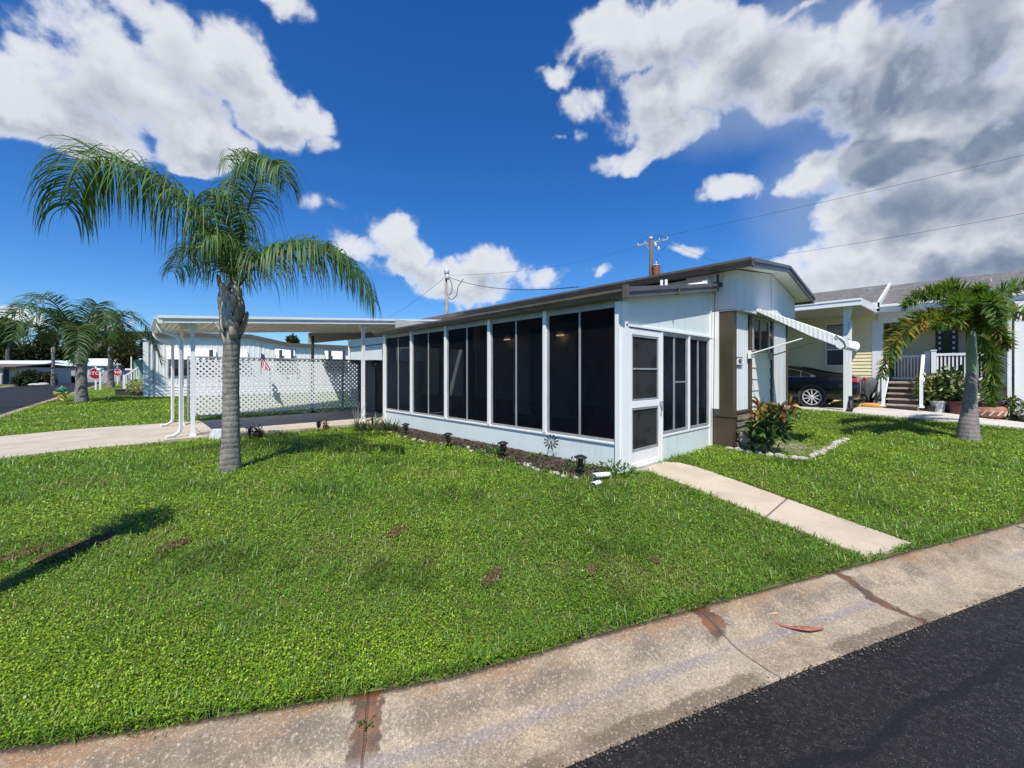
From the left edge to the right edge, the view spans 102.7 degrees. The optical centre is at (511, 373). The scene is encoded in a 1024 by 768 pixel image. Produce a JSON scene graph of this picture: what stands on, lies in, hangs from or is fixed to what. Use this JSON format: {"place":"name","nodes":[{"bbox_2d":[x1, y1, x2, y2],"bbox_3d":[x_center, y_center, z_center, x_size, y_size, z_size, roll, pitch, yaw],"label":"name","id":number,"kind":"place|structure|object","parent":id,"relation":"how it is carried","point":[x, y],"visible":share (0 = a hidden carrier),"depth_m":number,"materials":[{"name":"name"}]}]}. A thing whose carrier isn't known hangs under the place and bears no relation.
{"place":"outdoors","nodes":[
{"label":"outdoors","id":0,"kind":"place"},
{"bbox_2d":[107,340,139,385],"bbox_3d":[-35.821,-0.868,37.787,2.516,4.586,3.050,0,0,-43],"label":"olive tree","id":1,"kind":"object","parent":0,"point":[119,357],"visible":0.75,"depth_m":37.33,"materials":[{"name":"green plant"}]},
{"bbox_2d":[0,409,456,458],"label":"driveway","id":2,"kind":"structure","parent":0,"point":[19,445],"depth_m":9.59,"materials":[{"name":"concrete"}]},
{"bbox_2d":[150,315,436,438],"bbox_3d":[-6.001,-0.172,12.540,7.570,3.165,4.274,0,0,-43],"label":"carport","id":3,"kind":"object","parent":2,"relation":"on","point":[318,330],"visible":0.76,"depth_m":10.79,"materials":[{"name":"paint"}]},
{"bbox_2d":[261,353,269,370],"bbox_3d":[-7.782,-0.445,12.895,0.325,0.971,0.082,0,0,8],"label":"garden flag","id":4,"kind":"object","parent":3,"relation":"attached to","point":[264,364],"visible":1,"depth_m":12.90,"materials":[{"name":"multicoloured fabric"}]},
{"bbox_2d":[350,360,424,412],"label":"utility shed","id":5,"kind":"structure","parent":2,"relation":"on","point":[374,386],"depth_m":14.82,"materials":[{"name":"grey metal"}]},
{"bbox_2d":[0,381,1023,747],"bbox_3d":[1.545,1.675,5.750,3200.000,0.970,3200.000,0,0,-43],"label":"ground","id":6,"kind":"structure","parent":0,"point":[452,589],"depth_m":3.47,"materials":[{"name":"green plant"}]},
{"bbox_2d":[0,316,26,360],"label":"broadleaf tree","id":7,"kind":"object","parent":6,"relation":"on","point":[7,352],"visible":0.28,"depth_m":89.75,"materials":[{"name":"green plant"}]},
{"bbox_2d":[0,361,50,363],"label":"white roofed house","id":8,"kind":"structure","parent":6,"relation":"on","point":[22,362],"depth_m":80.40,"materials":[{"name":"grey"}]},
{"bbox_2d":[8,369,47,385],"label":"bush","id":9,"kind":"object","parent":6,"relation":"on","point":[26,377],"visible":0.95,"depth_m":50.95,"materials":[{"name":"green plant"}]},
{"bbox_2d":[0,364,75,383],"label":"garage","id":10,"kind":"structure","parent":6,"relation":"on","point":[61,371],"depth_m":60.23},
{"bbox_2d":[3,369,8,383],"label":"door","id":11,"kind":"structure","parent":10,"relation":"in","point":[5,371],"depth_m":57.92,"materials":[{"name":"blue"}]},
{"bbox_2d":[37,371,58,384],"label":"bush","id":12,"kind":"object","parent":6,"relation":"on","point":[47,376],"visible":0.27,"depth_m":53.47,"materials":[{"name":"green plant"}]},
{"bbox_2d":[1,321,102,385],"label":"queen palm","id":13,"kind":"object","parent":6,"relation":"on","point":[53,378],"visible":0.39,"depth_m":51.85,"materials":[{"name":"green plant"}]},
{"bbox_2d":[53,386,69,401],"bbox_3d":[-23.160,1.061,21.080,0.654,0.810,0.468,0,0,-30],"label":"fire hydrant","id":14,"kind":"object","parent":6,"relation":"on","point":[61,392],"visible":0.94,"depth_m":20.96,"materials":[{"name":"metal"}]},
{"bbox_2d":[0,322,142,360],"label":"tree line","id":15,"kind":"object","parent":6,"relation":"on","point":[38,352],"visible":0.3,"depth_m":97.10,"materials":[{"name":"green plant"}]},
{"bbox_2d":[0,291,165,402],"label":"queen palm","id":16,"kind":"object","parent":6,"relation":"on","point":[79,334],"visible":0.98,"depth_m":19.57,"materials":[{"name":"green plant"}]},
{"bbox_2d":[44,359,142,381],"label":"grey house","id":17,"kind":"structure","parent":6,"relation":"on","point":[101,363],"depth_m":72.00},
{"bbox_2d":[88,364,102,389],"bbox_3d":[-36.587,0.374,35.997,0.185,2.327,0.952,0,0,39],"label":"stop sign","id":18,"kind":"object","parent":6,"relation":"on","point":[93,373],"visible":0.93,"depth_m":35.93,"materials":[{"name":"red metal"}]},
{"bbox_2d":[96,368,102,389],"bbox_3d":[-35.240,0.537,34.999,0.340,1.931,0.220,0,0,0],"label":"mailbox post","id":19,"kind":"object","parent":6,"relation":"on","point":[99,369],"visible":0.96,"depth_m":34.93,"materials":[{"name":"white wood"}]},
{"bbox_2d":[89,329,140,387],"bbox_3d":[-39.231,-1.366,39.955,4.569,5.817,4.421,0,0,-43],"label":"queen palm","id":20,"kind":"object","parent":6,"relation":"on","point":[110,379],"visible":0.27,"depth_m":39.82,"materials":[{"name":"green plant"}]},
{"bbox_2d":[114,367,121,384],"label":"stop sign","id":21,"kind":"object","parent":6,"relation":"on","point":[118,372],"visible":0.71,"depth_m":49.96,"materials":[{"name":"red metal"}]},
{"bbox_2d":[114,389,142,395],"bbox_3d":[-24.180,1.235,26.232,1.460,0.450,1.160,0,0,0],"label":"planter box","id":22,"kind":"object","parent":6,"relation":"on","point":[121,392],"visible":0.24,"depth_m":25.68,"materials":[{"name":"grey wood"}]},
{"bbox_2d":[123,357,142,388],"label":"entry stairs","id":23,"kind":"structure","parent":6,"relation":"on","point":[138,368],"depth_m":27.08,"materials":[{"name":"white wood"}]},
{"bbox_2d":[124,376,142,394],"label":"yellow shrub","id":24,"kind":"object","parent":6,"relation":"on","point":[133,384],"visible":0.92,"depth_m":25.33,"materials":[{"name":"green plant"}]},
{"bbox_2d":[9,132,382,473],"bbox_3d":[-4.470,-1.019,6.079,5.280,4.978,3.185,0,0,6],"label":"queen palm","id":25,"kind":"object","parent":6,"relation":"on","point":[237,267],"visible":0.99,"depth_m":5.71,"materials":[{"name":"green plant"}]},
{"bbox_2d":[209,429,221,439],"bbox_3d":[-6.223,1.312,8.687,0.338,0.255,0.120,0,0,0],"label":"marker block","id":26,"kind":"object","parent":6,"relation":"on","point":[215,433],"depth_m":8.63,"materials":[{"name":"white concrete"}]},
{"bbox_2d":[121,331,347,396],"bbox_3d":[-17.076,-0.570,31.834,19.220,3.960,7.600,0,0,-43],"label":"mobile home","id":27,"kind":"object","parent":6,"relation":"on","point":[156,378],"visible":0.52,"depth_m":25.80,"materials":[{"name":"white metal"}]},
{"bbox_2d":[167,347,216,376],"bbox_3d":[-19.460,-0.657,24.924,2.362,1.738,0.470,0,0,-43],"label":"window","id":28,"kind":"structure","parent":27,"relation":"in","point":[187,351],"depth_m":24.82,"materials":[{"name":"grey metal"}]},
{"bbox_2d":[240,349,247,371],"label":"window","id":29,"kind":"structure","parent":27,"relation":"in","point":[243,352],"depth_m":26.76,"materials":[{"name":"grey metal"}]},
{"bbox_2d":[275,349,295,369],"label":"window","id":30,"kind":"structure","parent":27,"relation":"in","point":[286,353],"depth_m":28.40,"materials":[{"name":"grey metal"}]},
{"bbox_2d":[324,350,343,370],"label":"window","id":31,"kind":"structure","parent":27,"relation":"in","point":[335,354],"depth_m":30.66,"materials":[{"name":"grey metal"}]},
{"bbox_2d":[245,426,254,439],"bbox_3d":[-5.505,1.285,8.594,0.184,0.350,0.179,0,0,-34],"label":"path light","id":32,"kind":"object","parent":6,"relation":"on","point":[249,433],"visible":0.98,"depth_m":8.57,"materials":[{"name":"black plastic"}]},
{"bbox_2d":[250,422,264,438],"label":"croton plant","id":33,"kind":"object","parent":6,"relation":"on","point":[259,431],"visible":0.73,"depth_m":8.78,"materials":[{"name":"red plant"}]},
{"bbox_2d":[187,356,359,419],"bbox_3d":[-7.586,0.455,13.721,5.180,1.910,0.070,0,0,-43],"label":"lattice fence","id":34,"kind":"object","parent":6,"relation":"on","point":[341,377],"visible":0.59,"depth_m":13.59,"materials":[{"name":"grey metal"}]},
{"bbox_2d":[284,332,300,342],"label":"broadleaf tree","id":35,"kind":"object","parent":6,"relation":"on","point":[291,338],"visible":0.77,"depth_m":59.62,"materials":[{"name":"green plant"}]},
{"bbox_2d":[163,414,462,442],"bbox_3d":[-4.287,1.397,10.822,7.500,0.125,0.125,0,0,-43],"label":"driveway edging","id":36,"kind":"object","parent":6,"relation":"on","point":[277,430],"visible":0.26,"depth_m":9.70,"materials":[{"name":"beige concrete"}]},
{"bbox_2d":[315,419,322,428],"bbox_3d":[-4.628,1.285,9.808,0.179,0.350,0.184,0,0,-9],"label":"path light","id":37,"kind":"object","parent":6,"relation":"on","point":[318,424],"visible":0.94,"depth_m":9.78,"materials":[{"name":"black plastic"}]},
{"bbox_2d":[320,416,329,428],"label":"croton plant","id":38,"kind":"object","parent":6,"relation":"on","point":[324,422],"visible":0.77,"depth_m":10.25,"materials":[{"name":"red plant"}]},
{"bbox_2d":[0,523,659,586],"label":"dry thatch","id":39,"kind":"object","parent":6,"relation":"on","point":[489,579],"visible":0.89,"depth_m":3.38,"materials":[{"name":"brown plant"}]},
{"bbox_2d":[344,417,371,430],"bbox_3d":[-3.709,1.215,9.962,0.815,0.380,0.766,0,0,-43],"label":"bromeliad","id":40,"kind":"object","parent":6,"relation":"on","point":[357,427],"visible":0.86,"depth_m":9.87,"materials":[{"name":"green plant"}]},
{"bbox_2d":[351,403,366,423],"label":"twiggy shrub","id":41,"kind":"object","parent":6,"relation":"on","point":[355,417],"visible":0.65,"depth_m":10.12,"materials":[{"name":"plant"}]},
{"bbox_2d":[359,412,386,431],"bbox_3d":[-3.367,1.149,9.913,0.915,0.511,1.039,0,0,-12],"label":"bromeliad","id":42,"kind":"object","parent":6,"relation":"on","point":[373,425],"visible":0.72,"depth_m":9.88,"materials":[{"name":"green plant"}]},
{"bbox_2d":[402,423,409,434],"bbox_3d":[-2.364,1.285,9.115,0.184,0.350,0.179,0,0,4],"label":"path light","id":43,"kind":"object","parent":6,"relation":"on","point":[405,426],"visible":0.97,"depth_m":9.09,"materials":[{"name":"black plastic"}]},
{"bbox_2d":[443,432,452,447],"bbox_3d":[-1.195,1.285,7.647,0.184,0.350,0.179,0,0,20],"label":"path light","id":44,"kind":"object","parent":6,"relation":"on","point":[447,436],"visible":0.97,"depth_m":7.62,"materials":[{"name":"black plastic"}]},
{"bbox_2d":[444,268,462,313],"bbox_3d":[-3.420,-2.283,23.911,1.129,7.785,0.403,0,0,10],"label":"utility pole","id":45,"kind":"object","parent":6,"relation":"on","point":[446,272],"visible":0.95,"depth_m":23.93,"materials":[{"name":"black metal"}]},
{"bbox_2d":[449,277,579,289],"bbox_3d":[-0.709,-4.289,19.000,0.026,2.697,11.672,0,0,-31],"label":"power line","id":46,"kind":"object","parent":45,"relation":"attached to","point":[521,289],"visible":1,"depth_m":16.87,"materials":[{"name":"black metal"}]},
{"bbox_2d":[472,247,632,274],"bbox_3d":[2.742,-7.592,27.249,14.105,3.484,0.014,0,0,-23],"label":"power line","id":47,"kind":"object","parent":45,"relation":"attached to","point":[553,266],"visible":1,"depth_m":27.08,"materials":[{"name":"black metal"}]},
{"bbox_2d":[366,423,611,479],"bbox_3d":[-1.337,1.379,8.295,0.778,0.055,7.350,0,0,-43],"label":"mulch bed","id":48,"kind":"object","parent":6,"relation":"on","point":[511,452],"visible":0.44,"depth_m":6.71,"materials":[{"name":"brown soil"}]},
{"bbox_2d":[373,416,399,431],"bbox_3d":[-2.948,1.216,9.869,0.896,0.378,0.664,0,0,-12],"label":"bromeliad","id":49,"kind":"object","parent":48,"relation":"on","point":[385,425],"visible":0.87,"depth_m":9.78,"materials":[{"name":"green plant"}]},
{"bbox_2d":[474,443,508,457],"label":"weed clump","id":50,"kind":"object","parent":48,"relation":"on","point":[489,450],"visible":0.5,"depth_m":6.97,"materials":[{"name":"green plant"}]},
{"bbox_2d":[526,452,545,456],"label":"weed clump","id":51,"kind":"object","parent":48,"relation":"on","point":[533,454],"visible":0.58,"depth_m":6.67,"materials":[{"name":"green plant"}]},
{"bbox_2d":[544,434,558,458],"bbox_3d":[0.619,1.202,6.497,0.237,0.460,0.039,0,0,0],"label":"garden windmill","id":52,"kind":"object","parent":48,"relation":"on","point":[551,442],"visible":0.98,"depth_m":6.49},
{"bbox_2d":[560,456,602,471],"bbox_3d":[0.993,1.364,5.856,0.570,0.323,0.619,0,0,-43],"label":"weed clump","id":53,"kind":"object","parent":48,"relation":"on","point":[566,461],"visible":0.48,"depth_m":5.86,"materials":[{"name":"green plant"}]},
{"bbox_2d":[498,441,508,458],"bbox_3d":[-0.146,1.285,6.684,0.184,0.350,0.179,0,0,-44],"label":"path light","id":54,"kind":"object","parent":6,"relation":"on","point":[502,446],"visible":0.97,"depth_m":6.66,"materials":[{"name":"black plastic"}]},
{"bbox_2d":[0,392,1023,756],"bbox_3d":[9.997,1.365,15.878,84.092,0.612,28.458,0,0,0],"label":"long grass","id":55,"kind":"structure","parent":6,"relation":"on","point":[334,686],"depth_m":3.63,"materials":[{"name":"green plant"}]},
{"bbox_2d":[0,382,1023,767],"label":"kerb","id":56,"kind":"structure","parent":6,"relation":"on","point":[568,704],"depth_m":2.19,"materials":[{"name":"concrete"}]},
{"bbox_2d":[357,716,375,729],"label":"weed clump","id":57,"kind":"object","parent":56,"relation":"on","point":[360,722],"visible":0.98,"depth_m":1.93,"materials":[{"name":"green plant"}]},
{"bbox_2d":[559,585,1022,767],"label":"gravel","id":58,"kind":"structure","parent":56,"relation":"on","point":[686,713],"depth_m":2.25,"materials":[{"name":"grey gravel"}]},
{"bbox_2d":[769,612,823,630],"bbox_3d":[1.919,1.697,2.778,0.340,0.045,0.109,0,0,27],"label":"fallen spathe","id":59,"kind":"object","parent":56,"relation":"on","point":[808,628],"visible":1,"depth_m":2.75,"materials":[{"name":"beige plant"}]},
{"bbox_2d":[372,274,722,473],"bbox_3d":[0.029,-0.160,9.548,3.300,3.380,8.040,0,0,-43],"label":"screened porch","id":60,"kind":"object","parent":6,"relation":"on","point":[640,437],"visible":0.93,"depth_m":6.92,"materials":[{"name":"paint"}]},
{"bbox_2d":[386,333,409,412],"bbox_3d":[-2.951,0.000,10.670,0.060,1.980,1.380,0,0,-43],"label":"window","id":61,"kind":"structure","parent":60,"relation":"in","point":[402,335],"depth_m":10.67,"materials":[{"name":"grey metal"}]},
{"bbox_2d":[412,328,443,417],"bbox_3d":[-1.944,0.000,9.578,0.060,1.980,1.450,0,0,-43],"label":"window","id":62,"kind":"structure","parent":60,"relation":"in","point":[437,330],"depth_m":9.76,"materials":[{"name":"grey metal"}]},
{"bbox_2d":[447,322,486,423],"bbox_3d":[-0.921,0.000,8.468,0.060,1.980,1.430,0,0,-43],"label":"window","id":63,"kind":"structure","parent":60,"relation":"in","point":[467,327],"depth_m":8.47,"materials":[{"name":"grey metal"}]},
{"bbox_2d":[491,314,542,431],"bbox_3d":[0.083,0.000,7.380,0.060,1.980,1.390,0,0,-43],"label":"window","id":64,"kind":"structure","parent":60,"relation":"in","point":[516,320],"depth_m":7.37,"materials":[{"name":"grey metal"}]},
{"bbox_2d":[547,304,614,442],"bbox_3d":[1.054,0.000,6.327,0.060,1.980,1.335,0,0,-43],"label":"window","id":65,"kind":"structure","parent":60,"relation":"in","point":[609,306],"depth_m":6.32,"materials":[{"name":"grey metal"}]},
{"bbox_2d":[629,328,662,467],"bbox_3d":[2.023,0.370,6.160,0.930,2.040,0.094,0,0,-43],"label":"screen door","id":66,"kind":"structure","parent":60,"relation":"in","point":[645,402],"depth_m":6.17,"materials":[{"name":"white paint"}]},
{"bbox_2d":[663,332,687,434],"bbox_3d":[2.716,0.162,6.870,0.940,1.655,0.060,0,0,-43],"label":"window","id":67,"kind":"structure","parent":60,"relation":"in","point":[674,335],"depth_m":6.95,"materials":[{"name":"grey metal"}]},
{"bbox_2d":[690,335,708,428],"bbox_3d":[3.403,0.162,7.503,0.850,1.655,0.060,0,0,-43],"label":"window","id":68,"kind":"structure","parent":60,"relation":"in","point":[696,338],"depth_m":7.63,"materials":[{"name":"grey metal"}]},
{"bbox_2d":[574,454,586,474],"bbox_3d":[0.931,1.285,5.570,0.184,0.350,0.179,0,0,-43],"label":"path light","id":69,"kind":"object","parent":6,"relation":"on","point":[580,458],"visible":0.98,"depth_m":5.54,"materials":[{"name":"black plastic"}]},
{"bbox_2d":[590,480,601,485],"bbox_3d":[1.063,1.390,5.167,0.079,0.068,0.184,0,0,38],"label":"downspout offcut","id":70,"kind":"object","parent":6,"relation":"on","point":[599,482],"visible":0.93,"depth_m":5.14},
{"bbox_2d":[592,472,610,477],"bbox_3d":[1.173,1.341,5.393,0.281,0.084,0.092,0,0,-32],"label":"downspout offcut","id":71,"kind":"object","parent":6,"relation":"on","point":[601,474],"visible":1,"depth_m":5.37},
{"bbox_2d":[347,257,859,447],"bbox_3d":[-0.312,-0.397,15.199,4.580,3.714,20.268,0,0,-43],"label":"mobile home","id":72,"kind":"object","parent":6,"relation":"on","point":[757,300],"visible":0.63,"depth_m":9.63,"materials":[{"name":"white metal"}]},
{"bbox_2d":[556,330,565,335],"bbox_3d":[1.246,-1.032,10.515,0.100,0.145,0.260,0,0,-43],"label":"wall lamp","id":73,"kind":"object","parent":72,"relation":"attached to","point":[560,332],"visible":1,"depth_m":10.47,"materials":[{"name":"beige glass"}]},
{"bbox_2d":[752,316,768,352],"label":"window","id":74,"kind":"structure","parent":72,"relation":"in","point":[760,327],"depth_m":8.60,"materials":[{"name":"glass"}]},
{"bbox_2d":[592,459,638,477],"bbox_3d":[1.455,1.356,5.722,0.632,0.319,0.635,0,0,-10],"label":"weed clump","id":75,"kind":"object","parent":6,"relation":"on","point":[624,464],"visible":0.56,"depth_m":5.65,"materials":[{"name":"green plant"}]},
{"bbox_2d":[637,235,667,275],"bbox_3d":[10.205,-4.158,29.876,2.209,11.735,0.572,0,0,34],"label":"utility pole","id":76,"kind":"object","parent":6,"relation":"on","point":[654,269],"visible":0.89,"depth_m":29.86,"materials":[{"name":"grey wood"}]},
{"bbox_2d":[656,155,1022,237],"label":"power line","id":77,"kind":"object","parent":76,"relation":"attached to","point":[847,196],"visible":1,"depth_m":22.50,"materials":[{"name":"black metal"}]},
{"bbox_2d":[736,395,801,452],"bbox_3d":[4.498,0.902,7.199,1.154,1.086,0.951,0,0,-43],"label":"croton shrub","id":78,"kind":"object","parent":6,"relation":"on","point":[766,425],"visible":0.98,"depth_m":6.97,"materials":[{"name":"green plant"}]},
{"bbox_2d":[744,441,815,455],"bbox_3d":[5.226,1.398,7.753,1.920,0.016,1.167,0,0,-43],"label":"sand patch","id":79,"kind":"object","parent":6,"relation":"on","point":[789,446],"visible":0.35,"depth_m":7.66,"materials":[{"name":"soil"}]},
{"bbox_2d":[739,432,755,447],"bbox_3d":[4.585,1.275,7.852,0.520,0.330,0.269,0,0,-43],"label":"planter trough","id":80,"kind":"object","parent":79,"relation":"on","point":[743,440],"visible":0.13,"depth_m":7.71,"materials":[{"name":"concrete"}]},
{"bbox_2d":[788,270,1023,414],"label":"cream house","id":81,"kind":"structure","parent":6,"relation":"on","point":[920,354],"depth_m":14.70,"materials":[{"name":"white paint"}]},
{"bbox_2d":[825,323,842,366],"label":"window","id":82,"kind":"structure","parent":81,"relation":"in","point":[833,355],"depth_m":15.51,"materials":[{"name":"grey glass"}]},
{"bbox_2d":[795,298,876,411],"bbox_3d":[8.124,-0.570,17.040,3.980,3.600,10.317,0,0,-43],"label":"carport","id":83,"kind":"object","parent":81,"relation":"attached to","point":[846,309],"visible":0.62,"depth_m":12.52,"materials":[{"name":"white metal"}]},
{"bbox_2d":[888,329,896,380],"bbox_3d":[14.361,-0.725,15.505,0.070,2.030,0.321,0,0,-43],"label":"door","id":84,"kind":"structure","parent":81,"relation":"in","point":[891,370],"depth_m":15.47,"materials":[{"name":"beige glass"}]},
{"bbox_2d":[936,328,957,352],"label":"window","id":85,"kind":"structure","parent":81,"relation":"in","point":[946,341],"depth_m":14.39,"materials":[{"name":"black glass"}]},
{"bbox_2d":[966,330,994,377],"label":"window","id":86,"kind":"structure","parent":81,"relation":"in","point":[978,333],"depth_m":13.87,"materials":[{"name":"black glass"}]},
{"bbox_2d":[873,276,1023,442],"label":"foxtail palm","id":87,"kind":"object","parent":6,"relation":"on","point":[970,310],"visible":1,"depth_m":8.89,"materials":[{"name":"green plant"}]},
{"bbox_2d":[0,382,1023,767],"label":"road","id":88,"kind":"structure","parent":0,"point":[948,692],"depth_m":2.10,"materials":[{"name":"grey asphalt"}]},
{"bbox_2d":[35,383,48,385],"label":"landscape rock","id":89,"kind":"object","parent":88,"relation":"on","point":[41,384],"visible":0.88,"depth_m":48.78,"materials":[{"name":"stone"}]},
{"bbox_2d":[0,0,1023,345],"label":"sky","id":90,"kind":"structure","parent":0,"point":[482,138],"materials":[{"name":"blue"}]},
{"bbox_2d":[638,462,911,558],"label":"garden path","id":91,"kind":"structure","parent":0,"point":[807,519],"depth_m":4.57,"materials":[{"name":"concrete"}]},
{"bbox_2d":[762,213,1023,257],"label":"power line","id":92,"kind":"object","parent":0,"point":[902,235],"visible":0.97,"depth_m":21.85,"materials":[{"name":"black metal"}]},
{"bbox_2d":[788,401,1023,429],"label":"neighbour driveway","id":93,"kind":"structure","parent":0,"point":[922,414],"depth_m":12.15,"materials":[{"name":"concrete"}]},
{"bbox_2d":[788,365,866,406],"bbox_3d":[9.910,0.432,15.259,1.922,1.505,4.942,0,0,-43],"label":"parked car","id":94,"kind":"object","parent":93,"relation":"on","point":[808,386],"visible":0.43,"depth_m":13.68,"materials":[{"name":"black paint"}]},
{"bbox_2d":[830,402,842,405],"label":"edging block","id":95,"kind":"structure","parent":93,"relation":"on","point":[837,403],"depth_m":14.34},
{"bbox_2d":[853,377,878,402],"bbox_3d":[12.365,0.640,14.520,0.580,1.020,0.936,0,0,-43],"label":"covered grill","id":96,"kind":"object","parent":93,"relation":"on","point":[872,383],"visible":0.34,"depth_m":14.17,"materials":[{"name":"grey fabric"}]},
{"bbox_2d":[861,403,885,407],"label":"edging block","id":97,"kind":"structure","parent":93,"relation":"on","point":[875,405],"depth_m":13.67,"materials":[{"name":"orange wood"}]},
{"bbox_2d":[859,392,890,402],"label":"spiky plant","id":98,"kind":"object","parent":93,"relation":"on","point":[872,399],"visible":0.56,"depth_m":14.17,"materials":[{"name":"green plant"}]},
{"bbox_2d":[908,381,946,411],"bbox_3d":[13.257,0.749,13.043,0.704,0.982,0.872,0,0,-20],"label":"potted plant","id":99,"kind":"object","parent":93,"relation":"on","point":[927,390],"visible":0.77,"depth_m":12.98,"materials":[{"name":"green plant"}]},
{"bbox_2d":[912,372,957,412],"bbox_3d":[13.457,0.593,12.952,0.757,1.315,1.211,0,0,-43],"label":"potted plant","id":100,"kind":"object","parent":93,"relation":"on","point":[940,405],"visible":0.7,"depth_m":12.81,"materials":[{"name":"green plant"}]},
{"bbox_2d":[923,373,963,411],"bbox_3d":[13.823,0.641,13.002,1.154,1.407,1.116,0,0,-43],"label":"potted plant","id":101,"kind":"object","parent":93,"relation":"on","point":[946,408],"visible":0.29,"depth_m":12.83,"materials":[{"name":"green plant"}]},
{"bbox_2d":[931,364,981,414],"bbox_3d":[13.640,0.499,12.725,1.080,1.571,1.108,0,0,-5],"label":"potted plant","id":102,"kind":"object","parent":93,"relation":"on","point":[954,407],"visible":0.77,"depth_m":12.59,"materials":[{"name":"green plant"}]},
{"bbox_2d":[978,399,1009,418],"bbox_3d":[13.998,1.051,11.999,0.755,0.577,0.763,0,0,-43],"label":"potted plant","id":103,"kind":"object","parent":93,"relation":"on","point":[999,411],"visible":0.61,"depth_m":11.76,"materials":[{"name":"ceramic"}]},
{"bbox_2d":[1000,395,1023,419],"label":"potted plant","id":104,"kind":"object","parent":93,"relation":"on","point":[1013,406],"visible":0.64,"depth_m":11.76,"materials":[{"name":"green plant"}]},
{"bbox_2d":[1004,398,1023,421],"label":"potted plant","id":105,"kind":"object","parent":93,"relation":"on","point":[1019,417],"visible":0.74,"depth_m":11.52,"materials":[{"name":"green plant"}]},
{"bbox_2d":[936,356,951,372],"bbox_3d":[14.794,-0.160,13.965,0.500,0.900,0.480,0,0,-43],"label":"porch chair","id":106,"kind":"object","parent":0,"point":[939,361],"visible":0.2,"depth_m":14.12,"materials":[{"name":"fabric"}]},
{"bbox_2d":[954,355,963,369],"bbox_3d":[15.043,-0.160,13.695,0.500,0.900,0.480,0,0,-43],"label":"porch chair","id":107,"kind":"object","parent":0,"point":[959,361],"visible":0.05,"depth_m":13.85,"materials":[{"name":"fabric"}]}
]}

